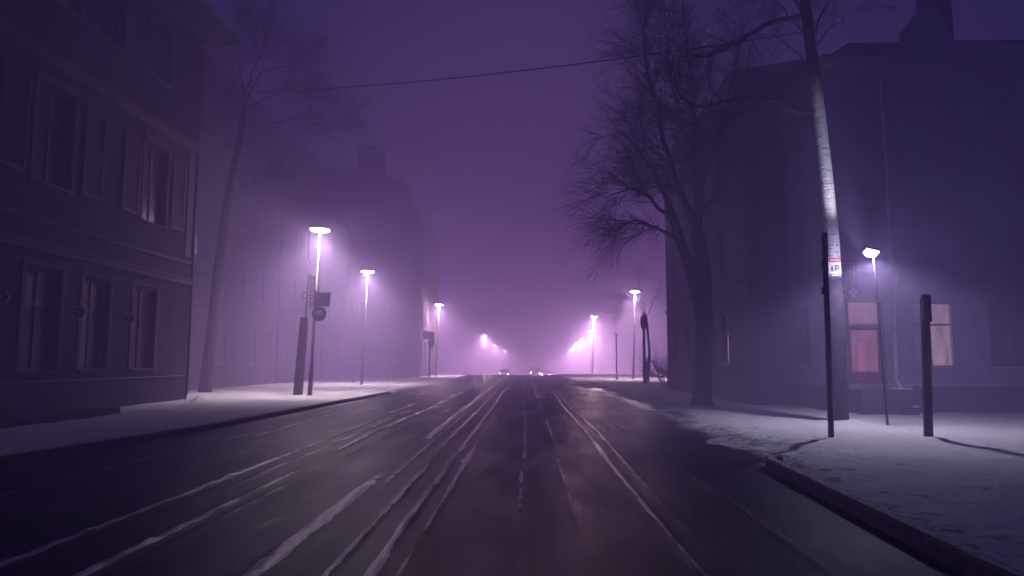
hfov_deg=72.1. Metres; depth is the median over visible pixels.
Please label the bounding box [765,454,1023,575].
kerb
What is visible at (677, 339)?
window
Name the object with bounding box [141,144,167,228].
window
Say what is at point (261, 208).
window
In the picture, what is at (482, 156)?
sky
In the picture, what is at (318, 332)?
door
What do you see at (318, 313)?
round sign
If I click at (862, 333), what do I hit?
window
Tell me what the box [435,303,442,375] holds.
street lamp
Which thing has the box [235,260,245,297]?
window
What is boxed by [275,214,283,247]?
window
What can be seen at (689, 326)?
window
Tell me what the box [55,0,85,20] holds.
window
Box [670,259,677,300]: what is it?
window
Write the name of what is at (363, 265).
window
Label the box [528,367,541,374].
oncoming car
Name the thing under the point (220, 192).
window
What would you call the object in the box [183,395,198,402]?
dry weed
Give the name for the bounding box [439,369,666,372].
ground
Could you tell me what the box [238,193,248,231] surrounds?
window
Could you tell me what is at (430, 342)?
sign cluster
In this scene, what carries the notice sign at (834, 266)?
attached to the birch tree at (838, 338)
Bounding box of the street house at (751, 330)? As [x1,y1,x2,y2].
[659,40,1023,404]
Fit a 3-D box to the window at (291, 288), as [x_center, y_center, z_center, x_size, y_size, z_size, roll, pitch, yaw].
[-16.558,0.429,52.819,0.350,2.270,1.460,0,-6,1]
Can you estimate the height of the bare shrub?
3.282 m
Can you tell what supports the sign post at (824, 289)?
on the snow yard at (958, 476)
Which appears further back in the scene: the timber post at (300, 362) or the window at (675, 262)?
the window at (675, 262)
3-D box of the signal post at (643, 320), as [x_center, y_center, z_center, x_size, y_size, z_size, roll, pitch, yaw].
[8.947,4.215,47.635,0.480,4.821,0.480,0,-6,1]
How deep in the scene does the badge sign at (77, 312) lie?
20.63 m
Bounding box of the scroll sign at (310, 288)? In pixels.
[301,274,318,317]
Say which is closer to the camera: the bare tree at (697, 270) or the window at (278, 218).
the bare tree at (697, 270)
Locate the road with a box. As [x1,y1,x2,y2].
[0,370,964,575]
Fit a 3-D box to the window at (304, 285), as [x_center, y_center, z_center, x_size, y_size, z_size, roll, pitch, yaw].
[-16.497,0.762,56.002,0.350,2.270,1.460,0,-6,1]
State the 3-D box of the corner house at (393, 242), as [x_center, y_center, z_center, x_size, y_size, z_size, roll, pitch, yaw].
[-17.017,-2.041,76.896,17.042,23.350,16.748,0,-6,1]
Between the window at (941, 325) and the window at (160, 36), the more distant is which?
the window at (160, 36)
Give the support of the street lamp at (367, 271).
on the pavement
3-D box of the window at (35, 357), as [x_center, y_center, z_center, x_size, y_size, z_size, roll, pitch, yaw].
[-13.221,0.930,19.617,0.410,2.870,1.660,0,-6,1]
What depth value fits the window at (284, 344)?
51.55 m
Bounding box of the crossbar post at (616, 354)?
[615,334,616,379]
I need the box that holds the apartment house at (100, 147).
[0,0,241,409]
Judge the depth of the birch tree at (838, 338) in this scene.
18.33 m
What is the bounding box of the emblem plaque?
[846,287,859,298]
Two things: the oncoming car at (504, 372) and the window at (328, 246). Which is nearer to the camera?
the window at (328, 246)
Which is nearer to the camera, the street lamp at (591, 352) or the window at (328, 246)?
the window at (328, 246)
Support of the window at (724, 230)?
in the street house at (751, 330)
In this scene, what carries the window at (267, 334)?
in the long house at (271, 248)
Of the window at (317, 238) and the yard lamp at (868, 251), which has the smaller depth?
the yard lamp at (868, 251)
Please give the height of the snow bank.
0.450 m
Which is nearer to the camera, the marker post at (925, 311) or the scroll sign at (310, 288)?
the marker post at (925, 311)
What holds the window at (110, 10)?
in the apartment house at (100, 147)
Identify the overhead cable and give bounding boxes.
[196,32,802,94]
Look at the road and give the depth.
8.11 m
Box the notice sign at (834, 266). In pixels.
[822,258,840,276]
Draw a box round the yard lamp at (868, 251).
[861,246,888,425]
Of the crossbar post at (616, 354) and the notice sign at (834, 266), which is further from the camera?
the crossbar post at (616, 354)
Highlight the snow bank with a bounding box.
[0,407,119,428]
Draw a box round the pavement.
[0,370,568,456]
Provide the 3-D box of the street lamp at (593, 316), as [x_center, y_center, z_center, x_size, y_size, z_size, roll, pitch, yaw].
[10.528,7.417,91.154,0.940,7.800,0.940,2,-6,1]
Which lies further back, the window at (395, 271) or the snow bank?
the window at (395, 271)
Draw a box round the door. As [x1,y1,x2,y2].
[313,328,321,378]
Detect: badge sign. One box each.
[0,290,9,304]
[66,306,85,318]
[117,313,134,323]
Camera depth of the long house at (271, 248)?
47.08 m
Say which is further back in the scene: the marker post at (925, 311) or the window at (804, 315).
the window at (804, 315)
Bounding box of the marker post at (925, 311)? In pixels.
[920,295,932,436]
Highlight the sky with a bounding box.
[201,0,1023,368]
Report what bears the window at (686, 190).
in the street house at (751, 330)
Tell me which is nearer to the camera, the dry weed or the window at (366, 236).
the dry weed
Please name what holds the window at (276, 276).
in the long house at (271, 248)
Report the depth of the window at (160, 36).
26.41 m
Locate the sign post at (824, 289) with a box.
[820,232,838,437]
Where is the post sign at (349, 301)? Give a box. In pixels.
[346,297,353,382]
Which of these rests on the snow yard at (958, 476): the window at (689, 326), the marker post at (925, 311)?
the marker post at (925, 311)
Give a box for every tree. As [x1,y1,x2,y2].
[188,0,388,392]
[547,0,803,405]
[597,261,665,381]
[630,0,903,420]
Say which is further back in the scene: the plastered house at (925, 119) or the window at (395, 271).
the window at (395, 271)
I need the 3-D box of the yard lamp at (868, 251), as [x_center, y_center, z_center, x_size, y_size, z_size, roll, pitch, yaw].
[8.592,1.192,16.624,0.382,4.387,0.238,0,-6,1]
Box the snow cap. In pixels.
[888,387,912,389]
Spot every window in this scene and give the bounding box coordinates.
[16,268,60,373]
[31,84,74,194]
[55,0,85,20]
[76,279,109,371]
[97,0,128,53]
[128,288,156,370]
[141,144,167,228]
[149,14,173,88]
[214,327,226,364]
[215,179,224,218]
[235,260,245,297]
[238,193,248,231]
[247,330,256,363]
[255,267,264,301]
[258,204,267,239]
[263,332,272,363]
[273,273,281,305]
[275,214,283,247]
[281,334,289,363]
[288,278,295,309]
[290,223,297,254]
[302,283,308,311]
[304,231,310,260]
[316,238,321,265]
[326,291,329,316]
[327,244,331,270]
[357,301,371,322]
[358,262,372,283]
[358,340,370,361]
[359,231,372,252]
[387,301,400,322]
[388,262,401,283]
[388,340,399,361]
[389,231,401,252]
[670,195,674,233]
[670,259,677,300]
[672,327,678,364]
[681,184,688,223]
[683,250,689,295]
[684,324,692,364]
[702,164,704,204]
[716,225,728,281]
[719,141,725,192]
[719,316,731,365]
[794,307,812,368]
[844,297,887,383]
[912,302,963,369]
[987,302,1023,369]
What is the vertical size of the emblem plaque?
0.360 m
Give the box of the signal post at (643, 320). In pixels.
[640,315,646,383]
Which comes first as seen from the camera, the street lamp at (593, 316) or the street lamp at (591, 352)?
the street lamp at (593, 316)
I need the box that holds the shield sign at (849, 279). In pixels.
[841,260,856,293]
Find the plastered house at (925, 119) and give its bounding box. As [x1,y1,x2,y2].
[780,0,1023,414]
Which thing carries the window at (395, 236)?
in the corner house at (393, 242)
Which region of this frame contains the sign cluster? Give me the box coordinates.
[423,331,434,377]
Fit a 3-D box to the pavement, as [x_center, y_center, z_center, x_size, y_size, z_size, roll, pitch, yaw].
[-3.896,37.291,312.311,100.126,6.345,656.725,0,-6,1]
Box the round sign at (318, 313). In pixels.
[312,307,325,320]
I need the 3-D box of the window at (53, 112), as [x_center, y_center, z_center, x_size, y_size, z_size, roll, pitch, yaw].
[-13.220,-4.287,20.213,0.410,2.870,1.760,0,-6,1]
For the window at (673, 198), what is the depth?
38.03 m
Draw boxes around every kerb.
[0,391,389,464]
[570,375,606,387]
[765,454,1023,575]
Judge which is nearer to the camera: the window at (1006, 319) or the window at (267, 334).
the window at (1006, 319)
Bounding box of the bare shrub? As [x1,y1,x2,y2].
[639,346,667,386]
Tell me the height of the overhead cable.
2.229 m
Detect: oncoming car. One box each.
[498,369,510,374]
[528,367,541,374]
[541,369,551,374]
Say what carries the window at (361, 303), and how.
in the corner house at (393, 242)
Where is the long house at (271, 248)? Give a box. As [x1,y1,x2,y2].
[186,48,351,390]
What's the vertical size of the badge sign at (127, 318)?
0.380 m
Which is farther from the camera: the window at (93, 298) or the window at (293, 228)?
the window at (293, 228)
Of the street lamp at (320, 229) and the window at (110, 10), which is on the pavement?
the street lamp at (320, 229)
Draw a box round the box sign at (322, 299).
[314,291,331,307]
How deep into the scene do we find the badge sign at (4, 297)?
17.59 m
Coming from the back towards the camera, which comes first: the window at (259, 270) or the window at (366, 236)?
the window at (366, 236)
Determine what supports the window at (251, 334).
in the long house at (271, 248)
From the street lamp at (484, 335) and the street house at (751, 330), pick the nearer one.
the street house at (751, 330)
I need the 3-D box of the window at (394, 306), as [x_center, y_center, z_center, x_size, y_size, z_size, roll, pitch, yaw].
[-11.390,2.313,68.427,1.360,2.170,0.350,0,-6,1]
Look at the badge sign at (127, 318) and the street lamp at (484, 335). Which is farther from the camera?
the street lamp at (484, 335)
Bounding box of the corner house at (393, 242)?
[326,145,441,376]
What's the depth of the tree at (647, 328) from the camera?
51.04 m
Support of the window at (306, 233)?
in the long house at (271, 248)
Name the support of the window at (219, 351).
in the long house at (271, 248)
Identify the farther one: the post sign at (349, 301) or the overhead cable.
the post sign at (349, 301)
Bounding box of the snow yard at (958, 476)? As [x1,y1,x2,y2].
[556,370,1023,570]
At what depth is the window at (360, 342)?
68.16 m
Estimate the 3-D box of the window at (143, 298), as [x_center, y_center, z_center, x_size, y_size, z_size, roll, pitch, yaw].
[-13.119,1.481,24.888,0.410,2.870,1.660,0,-6,1]
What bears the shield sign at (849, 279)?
attached to the plastered house at (925, 119)
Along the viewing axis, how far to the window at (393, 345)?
68.11 m
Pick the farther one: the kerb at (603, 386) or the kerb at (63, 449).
the kerb at (603, 386)
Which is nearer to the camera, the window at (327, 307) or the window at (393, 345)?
the window at (327, 307)
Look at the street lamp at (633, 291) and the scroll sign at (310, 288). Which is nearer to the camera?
the scroll sign at (310, 288)
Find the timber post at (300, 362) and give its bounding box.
[293,317,308,394]
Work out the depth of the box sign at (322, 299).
31.64 m
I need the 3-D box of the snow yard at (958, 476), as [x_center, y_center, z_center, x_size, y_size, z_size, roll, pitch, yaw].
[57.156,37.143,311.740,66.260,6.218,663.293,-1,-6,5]
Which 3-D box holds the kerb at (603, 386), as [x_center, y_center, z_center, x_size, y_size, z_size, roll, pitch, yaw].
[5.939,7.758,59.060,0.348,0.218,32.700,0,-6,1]
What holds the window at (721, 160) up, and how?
in the street house at (751, 330)
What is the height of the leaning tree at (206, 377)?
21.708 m
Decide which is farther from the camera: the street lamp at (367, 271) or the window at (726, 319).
the street lamp at (367, 271)
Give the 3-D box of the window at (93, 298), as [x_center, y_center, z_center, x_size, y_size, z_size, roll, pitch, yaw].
[-13.174,1.185,22.054,0.410,2.870,1.560,0,-6,1]
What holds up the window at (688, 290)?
in the street house at (751, 330)
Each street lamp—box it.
[307,226,330,394]
[360,269,374,384]
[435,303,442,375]
[482,334,486,374]
[589,330,592,373]
[591,315,596,373]
[630,290,639,378]
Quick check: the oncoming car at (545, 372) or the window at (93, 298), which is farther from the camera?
the oncoming car at (545, 372)
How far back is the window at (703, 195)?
31.63 m

